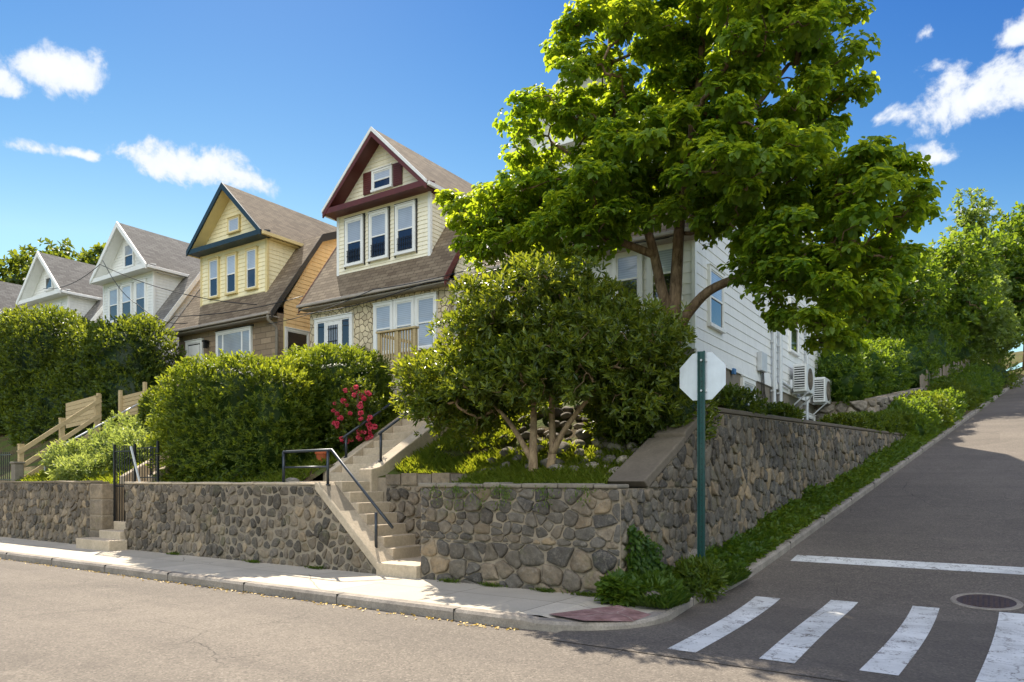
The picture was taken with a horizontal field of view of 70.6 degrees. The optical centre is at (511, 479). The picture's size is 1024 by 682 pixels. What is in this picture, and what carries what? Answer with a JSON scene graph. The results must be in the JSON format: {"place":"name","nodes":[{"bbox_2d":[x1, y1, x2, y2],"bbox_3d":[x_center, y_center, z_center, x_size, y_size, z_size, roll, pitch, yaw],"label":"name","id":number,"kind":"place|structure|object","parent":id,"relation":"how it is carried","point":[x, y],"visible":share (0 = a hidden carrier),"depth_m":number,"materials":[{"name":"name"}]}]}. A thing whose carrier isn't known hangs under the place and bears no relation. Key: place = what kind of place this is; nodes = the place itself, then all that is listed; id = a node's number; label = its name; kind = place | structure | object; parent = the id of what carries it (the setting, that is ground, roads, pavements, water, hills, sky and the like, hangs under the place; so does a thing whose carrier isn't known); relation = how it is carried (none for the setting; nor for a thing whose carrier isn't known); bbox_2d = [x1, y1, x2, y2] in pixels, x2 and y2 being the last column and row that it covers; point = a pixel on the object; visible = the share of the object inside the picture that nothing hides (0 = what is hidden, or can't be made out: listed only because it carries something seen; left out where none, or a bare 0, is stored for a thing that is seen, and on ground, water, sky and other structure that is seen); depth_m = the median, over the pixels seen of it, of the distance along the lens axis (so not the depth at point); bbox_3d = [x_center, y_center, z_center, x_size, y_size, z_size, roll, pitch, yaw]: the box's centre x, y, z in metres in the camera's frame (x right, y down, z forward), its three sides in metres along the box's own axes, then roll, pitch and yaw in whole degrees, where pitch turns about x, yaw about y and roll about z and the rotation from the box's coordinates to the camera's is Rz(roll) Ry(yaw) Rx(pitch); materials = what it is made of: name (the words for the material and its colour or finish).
{"place":"outdoors","nodes":[
{"label":"outdoors","id":0,"kind":"place"},
{"bbox_2d":[14,399,406,483],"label":"bank grass","id":1,"kind":"structure","parent":0,"point":[274,477],"depth_m":15.79,"materials":[{"name":"plant"}]},
{"bbox_2d":[0,537,658,620],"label":"sidewalk","id":2,"kind":"structure","parent":0,"point":[544,604],"depth_m":10.89,"materials":[{"name":"concrete"}]},
{"bbox_2d":[0,481,109,543],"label":"retaining wall","id":3,"kind":"structure","parent":2,"relation":"on","point":[54,511],"depth_m":18.34,"materials":[{"name":"stone"}]},
{"bbox_2d":[90,484,125,536],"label":"gate pier","id":4,"kind":"structure","parent":2,"relation":"on","point":[101,506],"depth_m":16.93,"materials":[{"name":"concrete"}]},
{"bbox_2d":[113,444,140,526],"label":"iron gate","id":5,"kind":"structure","parent":4,"relation":"attached to","point":[132,450],"depth_m":16.75,"materials":[{"name":"metal"}]},
{"bbox_2d":[124,482,394,573],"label":"retaining wall","id":6,"kind":"structure","parent":2,"relation":"on","point":[303,524],"depth_m":13.74,"materials":[{"name":"stone"}]},
{"bbox_2d":[137,441,158,481],"bbox_3d":[-8.202,-0.400,16.292,0.852,0.920,0.045,0,0,34],"label":"iron fence","id":7,"kind":"object","parent":6,"relation":"on","point":[156,477],"visible":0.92,"depth_m":16.17,"materials":[{"name":"metal"}]},
{"bbox_2d":[282,448,393,547],"bbox_3d":[-3.147,0.323,12.809,2.827,1.754,0.100,0,0,34],"label":"handrail","id":8,"kind":"object","parent":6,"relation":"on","point":[356,482],"visible":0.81,"depth_m":12.77,"materials":[{"name":"metal"}]},
{"bbox_2d":[166,551,595,596],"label":"wall foot weeds","id":9,"kind":"object","parent":2,"relation":"on","point":[548,590],"depth_m":10.53,"materials":[{"name":"green plant"}]},
{"bbox_2d":[418,482,630,593],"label":"retaining wall","id":10,"kind":"structure","parent":2,"relation":"on","point":[562,542],"depth_m":10.35,"materials":[{"name":"grey stone"}]},
{"bbox_2d":[422,482,595,510],"bbox_3d":[-0.143,0.265,10.495,3.058,0.461,0.118,0,0,34],"label":"hanging moss","id":11,"kind":"object","parent":10,"relation":"attached to","point":[458,489],"visible":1,"depth_m":10.53,"materials":[{"name":"green plant"}]},
{"bbox_2d":[0,558,845,681],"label":"street","id":12,"kind":"structure","parent":0,"point":[59,624],"depth_m":7.46,"materials":[{"name":"asphalt"}]},
{"bbox_2d":[0,558,518,629],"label":"gutter litter","id":13,"kind":"object","parent":12,"relation":"on","point":[294,597],"visible":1,"depth_m":9.94,"materials":[{"name":"brown plant"}]},
{"bbox_2d":[0,351,1022,482],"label":"hillside","id":14,"kind":"structure","parent":0,"point":[6,447],"depth_m":14.66,"materials":[{"name":"plant"}]},
{"bbox_2d":[0,281,25,316],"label":"shingled house","id":15,"kind":"structure","parent":14,"relation":"on","point":[9,293],"depth_m":38.57,"materials":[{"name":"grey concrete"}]},
{"bbox_2d":[0,237,84,284],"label":"hillside tree","id":16,"kind":"object","parent":14,"relation":"on","point":[18,263],"visible":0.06,"depth_m":68.03,"materials":[{"name":"green plant"}]},
{"bbox_2d":[0,303,94,446],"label":"privet bush","id":17,"kind":"object","parent":14,"relation":"on","point":[29,340],"visible":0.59,"depth_m":27.43,"materials":[{"name":"green plant"}]},
{"bbox_2d":[16,251,102,325],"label":"shingled house","id":18,"kind":"structure","parent":14,"relation":"on","point":[83,297],"depth_m":34.14,"materials":[{"name":"white wood"}]},
{"bbox_2d":[17,395,101,476],"bbox_3d":[-13.545,-1.140,21.686,0.160,2.960,2.372,0,0,34],"label":"wooden fence","id":19,"kind":"object","parent":14,"relation":"on","point":[63,422],"visible":0.7,"depth_m":21.71,"materials":[{"name":"brown wood"}]},
{"bbox_2d":[34,437,92,473],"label":"weed clump","id":20,"kind":"object","parent":14,"relation":"on","point":[61,450],"visible":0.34,"depth_m":20.33,"materials":[{"name":"green plant"}]},
{"bbox_2d":[44,450,111,480],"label":"weed clump","id":21,"kind":"object","parent":14,"relation":"on","point":[81,465],"visible":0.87,"depth_m":18.82,"materials":[{"name":"green plant"}]},
{"bbox_2d":[66,393,101,427],"bbox_3d":[-14.312,-2.100,24.067,2.315,1.400,0.115,0,0,34],"label":"board fence","id":22,"kind":"object","parent":14,"relation":"on","point":[73,407],"visible":0.72,"depth_m":24.17,"materials":[{"name":"brown wood"}]},
{"bbox_2d":[76,242,105,264],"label":"hillside tree","id":23,"kind":"object","parent":14,"relation":"on","point":[91,257],"visible":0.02,"depth_m":60.60,"materials":[{"name":"green plant"}]},
{"bbox_2d":[73,421,137,461],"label":"weed clump","id":24,"kind":"object","parent":14,"relation":"on","point":[105,434],"visible":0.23,"depth_m":20.04,"materials":[{"name":"green plant"}]},
{"bbox_2d":[39,312,186,439],"bbox_3d":[-14.642,-3.380,26.650,6.574,5.681,3.554,0,0,34],"label":"privet bush","id":25,"kind":"object","parent":14,"relation":"on","point":[128,359],"visible":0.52,"depth_m":25.44,"materials":[{"name":"green plant"}]},
{"bbox_2d":[76,455,174,550],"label":"staircase","id":26,"kind":"structure","parent":14,"relation":"on","point":[114,539],"depth_m":16.47,"materials":[{"name":"concrete"}]},
{"bbox_2d":[102,409,148,440],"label":"weed clump","id":27,"kind":"object","parent":14,"relation":"on","point":[135,420],"visible":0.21,"depth_m":21.28,"materials":[{"name":"green plant"}]},
{"bbox_2d":[96,425,159,470],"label":"weed clump","id":28,"kind":"object","parent":14,"relation":"on","point":[132,435],"visible":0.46,"depth_m":19.04,"materials":[{"name":"green plant"}]},
{"bbox_2d":[90,221,199,371],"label":"shingled house","id":29,"kind":"structure","parent":14,"relation":"on","point":[155,259],"depth_m":30.18,"materials":[{"name":"white wood"}]},
{"bbox_2d":[107,285,119,322],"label":"window","id":30,"kind":"structure","parent":29,"relation":"in","point":[113,292],"depth_m":30.97,"materials":[{"name":"blue glass"}]},
{"bbox_2d":[120,282,133,317],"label":"window","id":31,"kind":"structure","parent":29,"relation":"in","point":[126,305],"depth_m":30.42,"materials":[{"name":"blue glass"}]},
{"bbox_2d":[134,278,146,315],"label":"window","id":32,"kind":"structure","parent":29,"relation":"in","point":[140,288],"depth_m":29.83,"materials":[{"name":"blue glass"}]},
{"bbox_2d":[118,376,177,426],"bbox_3d":[-11.417,-2.400,22.741,3.414,1.600,0.115,0,0,34],"label":"board fence","id":33,"kind":"object","parent":14,"relation":"on","point":[124,403],"visible":0.29,"depth_m":23.42,"materials":[{"name":"brown wood"}]},
{"bbox_2d":[136,384,168,428],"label":"bush","id":34,"kind":"object","parent":14,"relation":"on","point":[143,410],"visible":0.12,"depth_m":21.04,"materials":[{"name":"green plant"}]},
{"bbox_2d":[144,348,332,481],"bbox_3d":[-6.208,-1.253,16.319,4.397,3.213,2.550,0,0,34],"label":"clipped hedge","id":35,"kind":"object","parent":14,"relation":"on","point":[229,415],"visible":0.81,"depth_m":15.30,"materials":[{"name":"green plant"}]},
{"bbox_2d":[167,182,336,363],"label":"shingled house","id":36,"kind":"structure","parent":14,"relation":"on","point":[246,247],"depth_m":26.12,"materials":[{"name":"yellow wood"}]},
{"bbox_2d":[207,256,219,299],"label":"window","id":37,"kind":"structure","parent":36,"relation":"in","point":[214,262],"depth_m":27.04,"materials":[{"name":"blue glass"}]},
{"bbox_2d":[224,251,237,295],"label":"window","id":38,"kind":"structure","parent":36,"relation":"in","point":[231,259],"depth_m":26.46,"materials":[{"name":"blue glass"}]},
{"bbox_2d":[215,326,252,360],"bbox_3d":[-9.969,-4.729,25.886,2.048,1.302,0.127,0,0,34],"label":"window","id":39,"kind":"structure","parent":36,"relation":"in","point":[236,339],"depth_m":25.80,"materials":[{"name":"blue glass"}]},
{"bbox_2d":[244,245,258,290],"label":"window","id":40,"kind":"structure","parent":36,"relation":"in","point":[251,253],"depth_m":25.82,"materials":[{"name":"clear glass"}]},
{"bbox_2d":[284,326,309,354],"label":"window","id":41,"kind":"structure","parent":36,"relation":"in","point":[299,337],"depth_m":25.23,"materials":[{"name":"white glass"}]},
{"bbox_2d":[282,342,396,450],"bbox_3d":[-4.380,-1.930,17.517,3.475,2.945,2.904,0,0,34],"label":"clipped hedge","id":42,"kind":"object","parent":14,"relation":"on","point":[336,364],"visible":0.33,"depth_m":16.34,"materials":[{"name":"green plant"}]},
{"bbox_2d":[325,375,383,452],"bbox_3d":[-3.447,-1.324,15.711,1.498,1.861,1.207,0,0,34],"label":"rose bush","id":43,"kind":"object","parent":14,"relation":"on","point":[341,412],"visible":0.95,"depth_m":15.43,"materials":[{"name":"red plant"}]},
{"bbox_2d":[289,409,453,578],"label":"staircase","id":44,"kind":"structure","parent":14,"relation":"on","point":[367,469],"depth_m":13.56,"materials":[{"name":"concrete"}]},
{"bbox_2d":[296,127,500,480],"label":"shingled house","id":45,"kind":"structure","parent":14,"relation":"on","point":[381,210],"depth_m":22.08,"materials":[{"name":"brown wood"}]},
{"bbox_2d":[326,320,339,347],"bbox_3d":[-5.700,-4.100,23.023,0.660,1.880,0.076,0,0,34],"label":"door","id":46,"kind":"structure","parent":45,"relation":"in","point":[332,328],"depth_m":22.98,"materials":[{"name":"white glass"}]},
{"bbox_2d":[313,312,353,349],"bbox_3d":[-5.690,-4.129,23.039,1.764,2.182,0.127,0,0,34],"label":"window","id":47,"kind":"structure","parent":45,"relation":"in","point":[346,319],"depth_m":22.83,"materials":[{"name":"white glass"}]},
{"bbox_2d":[344,214,363,267],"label":"window","id":48,"kind":"structure","parent":45,"relation":"in","point":[354,226],"depth_m":22.95,"materials":[{"name":"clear glass"}]},
{"bbox_2d":[367,207,388,261],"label":"window","id":49,"kind":"structure","parent":45,"relation":"in","point":[378,219],"depth_m":22.36,"materials":[{"name":"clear glass"}]},
{"bbox_2d":[370,163,393,192],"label":"window","id":50,"kind":"structure","parent":45,"relation":"in","point":[381,177],"depth_m":22.32,"materials":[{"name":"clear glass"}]},
{"bbox_2d":[372,300,392,354],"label":"window","id":51,"kind":"structure","parent":45,"relation":"in","point":[382,311],"depth_m":21.85,"materials":[{"name":"clear glass"}]},
{"bbox_2d":[393,296,413,353],"bbox_3d":[-3.184,-4.564,21.371,0.831,1.608,0.127,0,0,34],"label":"window","id":52,"kind":"structure","parent":45,"relation":"in","point":[403,307],"depth_m":21.36,"materials":[{"name":"clear glass"}]},
{"bbox_2d":[394,200,415,256],"bbox_3d":[-3.215,-7.564,21.775,0.832,1.532,0.129,0,0,34],"label":"window","id":53,"kind":"structure","parent":45,"relation":"in","point":[405,213],"depth_m":21.75,"materials":[{"name":"white glass"}]},
{"bbox_2d":[414,292,437,350],"bbox_3d":[-2.484,-4.564,20.906,0.831,1.608,0.127,0,0,34],"label":"window","id":54,"kind":"structure","parent":45,"relation":"in","point":[426,304],"depth_m":20.90,"materials":[{"name":"white glass"}]},
{"bbox_2d":[378,473,467,544],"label":"retaining wall","id":55,"kind":"structure","parent":14,"relation":"on","point":[401,492],"depth_m":13.17,"materials":[{"name":"stone"}]},
{"bbox_2d":[381,240,697,471],"bbox_3d":[0.291,-1.875,12.047,5.613,3.933,3.469,0,0,34],"label":"evergreen shrub tree","id":56,"kind":"object","parent":14,"relation":"on","point":[488,365],"visible":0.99,"depth_m":11.09,"materials":[{"name":"green plant"}]},
{"bbox_2d":[474,49,822,420],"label":"shingled house","id":57,"kind":"structure","parent":14,"relation":"on","point":[739,340],"depth_m":18.59,"materials":[{"name":"white wood"}]},
{"bbox_2d":[613,251,642,305],"bbox_3d":[2.784,-4.839,17.424,0.810,1.382,0.127,0,0,34],"label":"window","id":58,"kind":"structure","parent":57,"relation":"in","point":[627,268],"depth_m":17.39,"materials":[{"name":"white glass"}]},
{"bbox_2d":[646,243,681,302],"bbox_3d":[3.554,-4.839,16.912,0.860,1.382,0.127,0,0,34],"label":"window","id":59,"kind":"structure","parent":57,"relation":"in","point":[665,250],"depth_m":16.93,"materials":[{"name":"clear glass"}]},
{"bbox_2d":[707,263,725,333],"bbox_3d":[5.006,-4.414,17.719,0.127,1.492,1.142,0,0,34],"label":"window","id":60,"kind":"structure","parent":57,"relation":"in","point":[716,302],"depth_m":17.67,"materials":[{"name":"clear glass"}]},
{"bbox_2d":[788,296,799,356],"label":"window","id":61,"kind":"structure","parent":57,"relation":"in","point":[793,338],"depth_m":24.57,"materials":[{"name":"clear glass"}]},
{"bbox_2d":[792,363,813,407],"bbox_3d":[9.865,-3.163,24.498,0.503,1.355,1.380,0,0,34],"label":"air conditioner","id":62,"kind":"object","parent":57,"relation":"attached to","point":[803,379],"visible":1,"depth_m":24.00,"materials":[{"name":"white metal"}]},
{"bbox_2d":[812,377,831,413],"bbox_3d":[11.638,-3.092,27.162,0.503,1.355,1.380,0,0,34],"label":"air conditioner","id":63,"kind":"object","parent":57,"relation":"attached to","point":[822,393],"visible":0.97,"depth_m":26.64,"materials":[{"name":"white metal"}]},
{"bbox_2d":[575,349,723,446],"bbox_3d":[2.251,-1.275,12.021,2.385,2.083,2.268,0,0,34],"label":"evergreen bush","id":64,"kind":"object","parent":14,"relation":"on","point":[595,426],"visible":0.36,"depth_m":11.43,"materials":[{"name":"green plant"}]},
{"bbox_2d":[432,0,947,357],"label":"broadleaf tree","id":65,"kind":"object","parent":14,"relation":"on","point":[724,161],"visible":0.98,"depth_m":11.68,"materials":[{"name":"green plant"}]},
{"bbox_2d":[598,404,905,571],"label":"retaining wall","id":66,"kind":"structure","parent":14,"relation":"on","point":[757,468],"depth_m":12.22,"materials":[{"name":"grey stone"}]},
{"bbox_2d":[624,523,664,573],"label":"creeper","id":67,"kind":"object","parent":66,"relation":"attached to","point":[650,556],"visible":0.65,"depth_m":9.68,"materials":[{"name":"green plant"}]},
{"bbox_2d":[707,382,767,418],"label":"bush","id":68,"kind":"object","parent":66,"relation":"on","point":[730,397],"visible":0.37,"depth_m":13.14,"materials":[{"name":"green plant"}]},
{"bbox_2d":[762,401,805,420],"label":"bush","id":69,"kind":"object","parent":66,"relation":"on","point":[780,408],"visible":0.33,"depth_m":15.27,"materials":[{"name":"green plant"}]},
{"bbox_2d":[817,411,871,428],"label":"bush","id":70,"kind":"object","parent":66,"relation":"on","point":[855,419],"visible":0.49,"depth_m":19.36,"materials":[{"name":"green plant"}]},
{"bbox_2d":[853,410,885,433],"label":"bush","id":71,"kind":"object","parent":66,"relation":"on","point":[877,423],"visible":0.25,"depth_m":20.48,"materials":[{"name":"green plant"}]},
{"bbox_2d":[813,388,925,421],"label":"retaining wall","id":72,"kind":"structure","parent":14,"relation":"on","point":[878,403],"depth_m":27.16,"materials":[{"name":"stone"}]},
{"bbox_2d":[815,349,874,406],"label":"thicket bush","id":73,"kind":"object","parent":72,"relation":"on","point":[849,378],"visible":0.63,"depth_m":27.18,"materials":[{"name":"green plant"}]},
{"bbox_2d":[833,339,898,397],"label":"thicket bush","id":74,"kind":"object","parent":72,"relation":"on","point":[881,373],"visible":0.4,"depth_m":29.25,"materials":[{"name":"green plant"}]},
{"bbox_2d":[865,336,915,393],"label":"thicket bush","id":75,"kind":"object","parent":72,"relation":"on","point":[900,367],"visible":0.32,"depth_m":31.92,"materials":[{"name":"green plant"}]},
{"bbox_2d":[825,240,958,347],"bbox_3d":[19.581,-8.233,38.633,8.222,9.204,7.171,0,0,-32],"label":"hillside tree","id":76,"kind":"object","parent":14,"relation":"on","point":[909,303],"visible":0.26,"depth_m":37.07,"materials":[{"name":"green plant"}]},
{"bbox_2d":[878,326,942,388],"bbox_3d":[19.566,-5.634,36.212,3.580,3.918,3.938,0,0,34],"label":"thicket bush","id":77,"kind":"object","parent":14,"relation":"on","point":[917,361],"visible":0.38,"depth_m":34.88,"materials":[{"name":"green plant"}]},
{"bbox_2d":[913,309,960,375],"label":"thicket bush","id":78,"kind":"object","parent":14,"relation":"on","point":[939,337],"visible":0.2,"depth_m":39.64,"materials":[{"name":"green plant"}]},
{"bbox_2d":[920,359,969,389],"bbox_3d":[24.009,-5.333,39.788,0.150,4.549,15.536,0,0,39],"label":"plank fence","id":79,"kind":"object","parent":14,"relation":"on","point":[923,383],"visible":0.3,"depth_m":37.40,"materials":[{"name":"grey wood"}]},
{"bbox_2d":[902,222,1003,351],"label":"hillside tree","id":80,"kind":"object","parent":14,"relation":"on","point":[958,313],"visible":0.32,"depth_m":41.49,"materials":[{"name":"green plant"}]},
{"bbox_2d":[946,312,988,364],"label":"thicket bush","id":81,"kind":"object","parent":14,"relation":"on","point":[966,351],"visible":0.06,"depth_m":47.07,"materials":[{"name":"green plant"}]},
{"bbox_2d":[937,262,1015,352],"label":"hillside tree","id":82,"kind":"object","parent":14,"relation":"on","point":[999,318],"visible":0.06,"depth_m":45.86,"materials":[{"name":"green plant"}]},
{"bbox_2d":[942,187,1023,363],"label":"hillside tree","id":83,"kind":"object","parent":14,"relation":"on","point":[998,346],"visible":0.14,"depth_m":50.63,"materials":[{"name":"green plant"}]},
{"bbox_2d":[0,0,1023,370],"label":"sky","id":84,"kind":"structure","parent":0,"point":[134,113],"materials":[{"name":"blue"}]},
{"bbox_2d":[394,401,639,483],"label":"lawn grass","id":85,"kind":"structure","parent":0,"point":[516,472],"depth_m":12.15,"materials":[{"name":"plant"}]},
{"bbox_2d":[543,380,1023,681],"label":"side street","id":86,"kind":"structure","parent":0,"point":[867,586],"depth_m":10.16,"materials":[{"name":"asphalt"}]},
{"bbox_2d":[0,377,1023,632],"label":"kerb","id":87,"kind":"structure","parent":86,"relation":"on","point":[466,613],"depth_m":10.43,"materials":[{"name":"concrete"}]},
{"bbox_2d":[950,593,1023,609],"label":"manhole cover","id":88,"kind":"object","parent":86,"relation":"on","point":[986,601],"visible":1,"depth_m":9.33,"materials":[{"name":"metal"}]},
{"bbox_2d":[963,367,1023,415],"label":"verge","id":89,"kind":"structure","parent":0,"point":[1004,386],"depth_m":51.06,"materials":[{"name":"plant"}]},
{"bbox_2d":[623,567,688,594],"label":"verge plant","id":90,"kind":"object","parent":89,"relation":"on","point":[658,581],"visible":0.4,"depth_m":9.35,"materials":[{"name":"green plant"}]},
{"bbox_2d":[628,559,753,608],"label":"verge grass","id":91,"kind":"structure","parent":89,"relation":"on","point":[676,598],"depth_m":8.93,"materials":[{"name":"green plant"}]},
{"bbox_2d":[667,553,731,602],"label":"verge plant","id":92,"kind":"object","parent":89,"relation":"on","point":[703,576],"visible":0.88,"depth_m":9.92,"materials":[{"name":"green plant"}]},
{"bbox_2d":[680,351,725,556],"bbox_3d":[2.750,-0.155,10.486,0.684,3.410,0.078,0,0,34],"label":"street sign","id":93,"kind":"object","parent":89,"relation":"on","point":[702,376],"visible":0.94,"depth_m":10.48,"materials":[{"name":"metal"}]},
{"bbox_2d":[594,422,954,607],"bbox_3d":[8.977,-0.393,18.383,0.880,4.163,24.404,0,0,39],"label":"verge ground cover","id":94,"kind":"object","parent":89,"relation":"on","point":[770,531],"visible":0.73,"depth_m":13.42,"materials":[{"name":"green plant"}]},
{"bbox_2d":[880,405,939,438],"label":"roadside shrub","id":95,"kind":"object","parent":89,"relation":"on","point":[924,426],"visible":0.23,"depth_m":24.00,"materials":[{"name":"green plant"}]},
{"bbox_2d":[882,394,943,430],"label":"roadside shrub","id":96,"kind":"object","parent":89,"relation":"on","point":[926,405],"visible":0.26,"depth_m":25.19,"materials":[{"name":"green plant"}]},
{"bbox_2d":[889,389,956,429],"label":"roadside shrub","id":97,"kind":"object","parent":89,"relation":"on","point":[944,408],"visible":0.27,"depth_m":26.68,"materials":[{"name":"green plant"}]},
{"bbox_2d":[907,390,963,421],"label":"roadside shrub","id":98,"kind":"object","parent":89,"relation":"on","point":[957,413],"visible":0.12,"depth_m":28.51,"materials":[{"name":"green plant"}]},
{"bbox_2d":[923,386,968,416],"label":"roadside shrub","id":99,"kind":"object","parent":89,"relation":"on","point":[959,400],"visible":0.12,"depth_m":30.13,"materials":[{"name":"green plant"}]},
{"bbox_2d":[926,377,984,410],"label":"roadside shrub","id":100,"kind":"object","parent":89,"relation":"on","point":[974,400],"visible":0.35,"depth_m":32.49,"materials":[{"name":"green plant"}]},
{"bbox_2d":[936,370,995,403],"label":"roadside shrub","id":101,"kind":"object","parent":89,"relation":"on","point":[986,389],"visible":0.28,"depth_m":35.57,"materials":[{"name":"green plant"}]},
{"bbox_2d":[950,363,1005,396],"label":"roadside shrub","id":102,"kind":"object","parent":89,"relation":"on","point":[995,382],"visible":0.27,"depth_m":39.03,"materials":[{"name":"green plant"}]},
{"bbox_2d":[959,353,1022,388],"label":"roadside shrub","id":103,"kind":"object","parent":89,"relation":"on","point":[1000,367],"visible":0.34,"depth_m":43.49,"materials":[{"name":"green plant"}]},
{"bbox_2d":[982,201,1023,369],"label":"hillside tree","id":104,"kind":"object","parent":89,"relation":"on","point":[1017,220],"visible":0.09,"depth_m":62.88,"materials":[{"name":"green plant"}]},
{"bbox_2d":[983,226,1023,362],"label":"hillside tree","id":105,"kind":"object","parent":89,"relation":"on","point":[1009,253],"visible":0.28,"depth_m":54.32,"materials":[{"name":"green plant"}]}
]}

